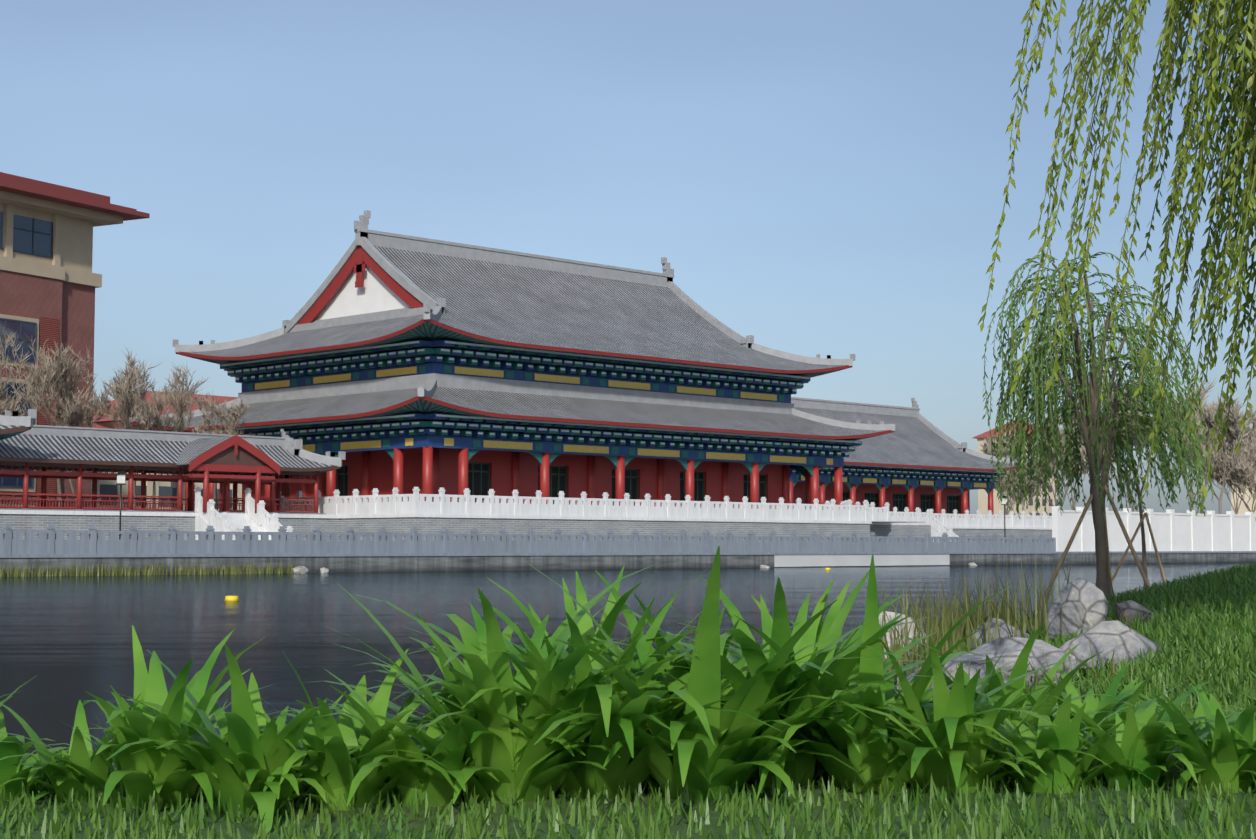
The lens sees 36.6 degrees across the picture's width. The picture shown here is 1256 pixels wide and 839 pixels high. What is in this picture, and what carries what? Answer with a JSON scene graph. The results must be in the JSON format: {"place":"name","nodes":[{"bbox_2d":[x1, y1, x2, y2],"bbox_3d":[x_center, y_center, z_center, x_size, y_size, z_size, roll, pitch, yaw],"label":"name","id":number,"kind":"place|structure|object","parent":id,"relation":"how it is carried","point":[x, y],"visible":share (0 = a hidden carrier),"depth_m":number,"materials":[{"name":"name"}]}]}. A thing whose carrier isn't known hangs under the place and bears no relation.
{"place":"outdoors","nodes":[
{"label":"outdoors","id":0,"kind":"place"},
{"bbox_2d":[0,425,22,429],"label":"pavilion roof","id":1,"kind":"structure","parent":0,"point":[3,427],"depth_m":90.49,"materials":[{"name":"grey tile"}]},
{"bbox_2d":[0,426,30,439],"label":"roof eave","id":2,"kind":"object","parent":1,"relation":"attached to","point":[8,433],"visible":1,"depth_m":90.70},
{"bbox_2d":[280,444,292,495],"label":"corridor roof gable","id":3,"kind":"structure","parent":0,"point":[286,490],"depth_m":106.20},
{"bbox_2d":[242,448,789,510],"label":"hall walls","id":4,"kind":"structure","parent":0,"point":[503,473],"depth_m":118.95,"materials":[{"name":"red paint"}]},
{"bbox_2d":[0,510,1051,542],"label":"terraces","id":5,"kind":"object","parent":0,"point":[197,521],"visible":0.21,"depth_m":105.02,"materials":[{"name":"grey stone"}]},
{"bbox_2d":[0,378,22,414],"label":"bare tree","id":6,"kind":"object","parent":5,"relation":"on","point":[3,406],"visible":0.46,"depth_m":102.81,"materials":[{"name":"brown plant"}]},
{"bbox_2d":[0,409,35,426],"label":"pavilion roof ridges","id":7,"kind":"object","parent":5,"relation":"on","point":[7,418],"visible":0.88,"depth_m":90.74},
{"bbox_2d":[0,323,57,415],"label":"bare tree","id":8,"kind":"object","parent":5,"relation":"on","point":[14,380],"visible":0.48,"depth_m":108.68,"materials":[{"name":"brown plant"}]},
{"bbox_2d":[8,330,96,506],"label":"bare tree","id":9,"kind":"object","parent":5,"relation":"on","point":[52,373],"visible":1,"depth_m":104.66,"materials":[{"name":"brown plant"}]},
{"bbox_2d":[35,374,114,504],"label":"bare tree","id":10,"kind":"object","parent":5,"relation":"on","point":[86,413],"visible":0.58,"depth_m":112.91,"materials":[{"name":"brown plant"}]},
{"bbox_2d":[91,345,159,507],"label":"bare tree","id":11,"kind":"object","parent":5,"relation":"on","point":[128,399],"visible":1,"depth_m":104.95,"materials":[{"name":"brown plant"}]},
{"bbox_2d":[0,461,325,514],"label":"covered corridor","id":12,"kind":"object","parent":5,"relation":"on","point":[79,475],"visible":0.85,"depth_m":98.66,"materials":[{"name":"red wood"}]},
{"bbox_2d":[0,457,340,472],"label":"roof eave trim","id":13,"kind":"structure","parent":12,"relation":"on","point":[99,462],"depth_m":95.96,"materials":[{"name":"red wood"}]},
{"bbox_2d":[0,434,335,467],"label":"corridor roof","id":14,"kind":"structure","parent":13,"relation":"on","point":[73,448],"depth_m":96.97,"materials":[{"name":"grey tile"}]},
{"bbox_2d":[133,363,206,508],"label":"bare tree","id":15,"kind":"object","parent":5,"relation":"on","point":[168,397],"visible":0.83,"depth_m":110.85,"materials":[{"name":"brown plant"}]},
{"bbox_2d":[21,425,345,466],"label":"corridor roof ridges","id":16,"kind":"object","parent":5,"relation":"on","point":[295,447],"visible":0.52,"depth_m":101.13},
{"bbox_2d":[185,391,251,507],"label":"bare tree","id":17,"kind":"object","parent":5,"relation":"on","point":[212,408],"visible":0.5,"depth_m":108.65,"materials":[{"name":"brown plant"}]},
{"bbox_2d":[186,435,279,512],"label":"porch frame","id":18,"kind":"object","parent":5,"relation":"on","point":[236,453],"visible":0.88,"depth_m":99.53,"materials":[{"name":"red wood"}]},
{"bbox_2d":[176,436,231,464],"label":"porch roof","id":19,"kind":"structure","parent":18,"relation":"on","point":[192,450],"depth_m":99.56,"materials":[{"name":"grey tile"}]},
{"bbox_2d":[185,446,842,510],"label":"columns","id":20,"kind":"structure","parent":5,"relation":"on","point":[811,488],"depth_m":118.03,"materials":[{"name":"red wood"}]},
{"bbox_2d":[302,435,843,476],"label":"hall beams","id":21,"kind":"structure","parent":20,"relation":"on","point":[612,453],"depth_m":115.17,"materials":[{"name":"blue wood"}]},
{"bbox_2d":[185,340,861,456],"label":"hall dougong","id":22,"kind":"object","parent":21,"relation":"on","point":[415,352],"visible":0.58,"depth_m":116.98,"materials":[{"name":"blue wood"}]},
{"bbox_2d":[136,387,889,435],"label":"hall roof","id":23,"kind":"structure","parent":22,"relation":"on","point":[505,403],"depth_m":117.76,"materials":[{"name":"grey tile"}]},
{"bbox_2d":[129,379,894,430],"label":"hall roof ridges","id":24,"kind":"object","parent":23,"relation":"on","point":[427,391],"visible":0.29,"depth_m":134.01,"materials":[{"name":"grey tile"}]},
{"bbox_2d":[130,396,894,440],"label":"roof eave trim","id":25,"kind":"structure","parent":23,"relation":"attached to","point":[423,405],"depth_m":111.59,"materials":[{"name":"red wood"}]},
{"bbox_2d":[238,363,793,413],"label":"hall band","id":26,"kind":"object","parent":23,"relation":"on","point":[448,376],"visible":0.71,"depth_m":119.32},
{"bbox_2d":[186,246,845,369],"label":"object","id":27,"kind":"object","parent":22,"relation":"on","point":[516,304],"visible":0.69,"depth_m":124.30,"materials":[{"name":"grey tile"}]},
{"bbox_2d":[173,210,854,365],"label":"roof ridges","id":28,"kind":"object","parent":27,"relation":"on","point":[367,239],"visible":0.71,"depth_m":125.05,"materials":[{"name":"grey tile"}]},
{"bbox_2d":[176,319,851,377],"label":"roof eave","id":29,"kind":"object","parent":27,"relation":"attached to","point":[429,330],"visible":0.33,"depth_m":114.83,"materials":[{"name":"red wood"}]},
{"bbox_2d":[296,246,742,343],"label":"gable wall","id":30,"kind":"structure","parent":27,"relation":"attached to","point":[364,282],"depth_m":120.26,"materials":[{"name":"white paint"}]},
{"bbox_2d":[194,487,1051,539],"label":"white balustrades","id":31,"kind":"object","parent":5,"relation":"on","point":[336,504],"visible":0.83,"depth_m":111.04,"materials":[{"name":"stone"}]},
{"bbox_2d":[793,482,961,518],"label":"side walls","id":32,"kind":"structure","parent":5,"relation":"on","point":[924,498],"depth_m":168.44,"materials":[{"name":"red paint"}]},
{"bbox_2d":[790,481,993,514],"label":"columns","id":33,"kind":"structure","parent":5,"relation":"on","point":[965,501],"depth_m":164.85,"materials":[{"name":"red paint"}]},
{"bbox_2d":[790,474,993,495],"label":"side beams","id":34,"kind":"structure","parent":33,"relation":"on","point":[877,482],"depth_m":163.92,"materials":[{"name":"blue paint"}]},
{"bbox_2d":[790,464,1004,481],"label":"side dougong","id":35,"kind":"object","parent":34,"relation":"on","point":[909,473],"visible":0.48,"depth_m":164.13,"materials":[{"name":"blue paint"}]},
{"bbox_2d":[844,461,1025,470],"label":"roof eave trim","id":36,"kind":"structure","parent":35,"relation":"on","point":[913,466],"depth_m":162.70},
{"bbox_2d":[794,407,1014,468],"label":"side roof","id":37,"kind":"structure","parent":36,"relation":"on","point":[913,441],"depth_m":169.09,"materials":[{"name":"tile"}]},
{"bbox_2d":[791,397,1030,463],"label":"side roof ridges","id":38,"kind":"object","parent":37,"relation":"attached to","point":[912,411],"visible":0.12,"depth_m":173.81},
{"bbox_2d":[0,562,1255,767],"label":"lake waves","id":39,"kind":"object","parent":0,"point":[66,642],"visible":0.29,"depth_m":32.33,"materials":[{"name":"liquid"}]},
{"bbox_2d":[291,566,307,572],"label":"rock","id":40,"kind":"object","parent":39,"relation":"on","point":[299,569],"visible":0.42,"depth_m":82.94,"materials":[{"name":"grey stone"}]},
{"bbox_2d":[320,567,328,572],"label":"rock","id":41,"kind":"object","parent":39,"relation":"on","point":[324,570],"visible":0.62,"depth_m":84.45,"materials":[{"name":"grey stone"}]},
{"bbox_2d":[224,568,830,600],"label":"buoys","id":42,"kind":"object","parent":39,"relation":"on","point":[231,598],"visible":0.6,"depth_m":40.31,"materials":[{"name":"yellow"}]},
{"bbox_2d":[0,555,1255,838],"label":"grass","id":43,"kind":"structure","parent":0,"point":[414,824],"depth_m":3.90,"materials":[{"name":"green plant"}]},
{"bbox_2d":[0,546,1255,832],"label":"daylilies","id":44,"kind":"object","parent":43,"relation":"on","point":[592,710],"visible":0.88,"depth_m":4.16,"materials":[{"name":"green plant"}]},
{"bbox_2d":[861,611,925,658],"bbox_3d":[2.615,2.192,19.357,0.856,0.475,0.452,1,-4,-20],"label":"rock","id":45,"kind":"object","parent":43,"relation":"on","point":[901,627],"visible":0.15,"depth_m":19.27,"materials":[{"name":"grey stone"}]},
{"bbox_2d":[907,637,1077,695],"bbox_3d":[2.558,1.746,13.423,1.242,0.414,0.551,-1,-4,18],"label":"rock","id":46,"kind":"object","parent":43,"relation":"on","point":[994,649],"visible":0.31,"depth_m":13.21,"materials":[{"name":"grey stone"}]},
{"bbox_2d":[970,618,1028,648],"bbox_3d":[3.538,2.029,17.982,0.597,0.289,0.378,-1,-4,11],"label":"rock","id":47,"kind":"object","parent":43,"relation":"on","point":[1003,630],"visible":0.21,"depth_m":17.90,"materials":[{"name":"grey stone"}]},
{"bbox_2d":[1044,578,1107,638],"bbox_3d":[4.069,1.702,17.115,0.565,0.554,0.389,-4,-5,45],"label":"rock","id":48,"kind":"object","parent":43,"relation":"on","point":[1083,602],"visible":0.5,"depth_m":16.98,"materials":[{"name":"grey stone"}]},
{"bbox_2d":[982,252,1213,615],"bbox_3d":[6.339,0.240,25.719,3.066,4.872,2.930,-1,-4,16],"label":"willow","id":49,"kind":"object","parent":43,"relation":"on","point":[1088,417],"visible":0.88,"depth_m":25.49,"materials":[{"name":"green plant"}]},
{"bbox_2d":[1058,621,1161,670],"bbox_3d":[3.475,1.625,13.681,0.838,0.353,0.462,0,-4,-5],"label":"rock","id":50,"kind":"object","parent":43,"relation":"on","point":[1109,637],"visible":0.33,"depth_m":13.49,"materials":[{"name":"grey stone"}]},
{"bbox_2d":[978,0,1255,519],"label":"willow","id":51,"kind":"object","parent":43,"relation":"on","point":[1237,96],"visible":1,"depth_m":14.27,"materials":[{"name":"green plant"}]},
{"bbox_2d":[1114,600,1155,626],"bbox_3d":[4.630,1.764,17.305,0.439,0.237,0.336,1,-4,-16],"label":"rock","id":52,"kind":"object","parent":43,"relation":"on","point":[1129,608],"visible":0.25,"depth_m":17.15,"materials":[{"name":"grey stone"}]},
{"bbox_2d":[0,0,1255,516],"label":"sky","id":53,"kind":"structure","parent":0,"point":[824,178],"materials":[{"name":"blue"}]},
{"label":"ground surface","id":54,"kind":"structure","parent":0,"visible":0},
{"bbox_2d":[0,172,149,506],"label":"brick building","id":55,"kind":"structure","parent":54,"relation":"on","point":[50,281],"depth_m":120.57,"materials":[{"name":"brown brick"}]},
{"bbox_2d":[91,391,1255,515],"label":"buildings","id":56,"kind":"structure","parent":54,"relation":"on","point":[107,487],"depth_m":172.51,"materials":[{"name":"grey"}]},
{"bbox_2d":[980,430,1028,514],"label":"bare tree","id":57,"kind":"object","parent":54,"relation":"on","point":[987,448],"visible":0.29,"depth_m":220.30,"materials":[{"name":"brown plant"}]},
{"bbox_2d":[997,433,1035,514],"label":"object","id":58,"kind":"object","parent":54,"relation":"on","point":[1003,487],"visible":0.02,"depth_m":274.51,"materials":[{"name":"brown"}]},
{"bbox_2d":[995,480,1039,514],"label":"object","id":59,"kind":"object","parent":54,"relation":"on","point":[1032,492],"visible":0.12,"depth_m":314.46,"materials":[{"name":"brown"}]},
{"bbox_2d":[1017,416,1083,507],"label":"bare tree","id":60,"kind":"object","parent":54,"relation":"on","point":[1051,465],"visible":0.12,"depth_m":201.34,"materials":[{"name":"brown plant"}]},
{"bbox_2d":[1027,415,1088,509],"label":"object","id":61,"kind":"object","parent":54,"relation":"on","point":[1074,501],"visible":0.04,"depth_m":291.91,"materials":[{"name":"brown"}]},
{"bbox_2d":[1071,407,1130,479],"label":"bare tree","id":62,"kind":"object","parent":54,"relation":"on","point":[1083,453],"visible":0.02,"depth_m":186.04,"materials":[{"name":"brown plant"}]},
{"bbox_2d":[1072,383,1151,511],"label":"bare tree","id":63,"kind":"object","parent":54,"relation":"on","point":[1135,441],"visible":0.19,"depth_m":203.95,"materials":[{"name":"brown plant"}]},
{"bbox_2d":[1162,376,1244,509],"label":"bare tree","id":64,"kind":"object","parent":54,"relation":"on","point":[1203,393],"visible":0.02,"depth_m":218.84,"materials":[{"name":"brown plant"}]},
{"bbox_2d":[1161,393,1255,513],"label":"bare tree","id":65,"kind":"object","parent":54,"relation":"on","point":[1233,423],"visible":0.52,"depth_m":184.16,"materials":[{"name":"brown plant"}]},
{"bbox_2d":[1191,398,1225,513],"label":"bare tree","id":66,"kind":"object","parent":54,"relation":"on","point":[1212,459],"depth_m":248.91,"materials":[{"name":"brown plant"}]},
{"bbox_2d":[1205,425,1255,514],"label":"bare tree","id":67,"kind":"object","parent":54,"relation":"on","point":[1215,476],"visible":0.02,"depth_m":228.09,"materials":[{"name":"brown plant"}]},
{"bbox_2d":[1210,437,1255,512],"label":"bare tree","id":68,"kind":"object","parent":54,"relation":"on","point":[1242,474],"visible":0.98,"depth_m":212.39,"materials":[{"name":"brown plant"}]},
{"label":"walkway","id":69,"kind":"structure","parent":0,"visible":0},
{"bbox_2d":[115,471,1007,542],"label":"lamp posts","id":70,"kind":"object","parent":69,"relation":"on","point":[120,478],"visible":0.69,"depth_m":91.26,"materials":[{"name":"black metal"}]},
{"label":"lake bed","id":71,"kind":"object","parent":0,"visible":0},
{"bbox_2d":[0,551,1255,576],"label":"retaining wall","id":72,"kind":"structure","parent":71,"relation":"on","point":[378,562],"depth_m":96.11,"materials":[{"name":"stone"}]},
{"bbox_2d":[0,524,1055,553],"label":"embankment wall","id":73,"kind":"structure","parent":72,"relation":"on","point":[132,540],"depth_m":91.62,"materials":[{"name":"stone"}]},
{"bbox_2d":[1052,506,1255,551],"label":"wall","id":74,"kind":"structure","parent":72,"relation":"on","point":[1172,530],"depth_m":139.33,"materials":[{"name":"white paint"}]},
{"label":"soil patch","id":75,"kind":"object","parent":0,"visible":0},
{"bbox_2d":[1070,281,1179,588],"bbox_3d":[7.447,0.356,28.048,1.543,4.880,1.499,-2,-4,30],"label":"sapling","id":76,"kind":"object","parent":75,"relation":"on","point":[1141,525],"visible":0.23,"depth_m":27.67,"materials":[{"name":"brown plant"}]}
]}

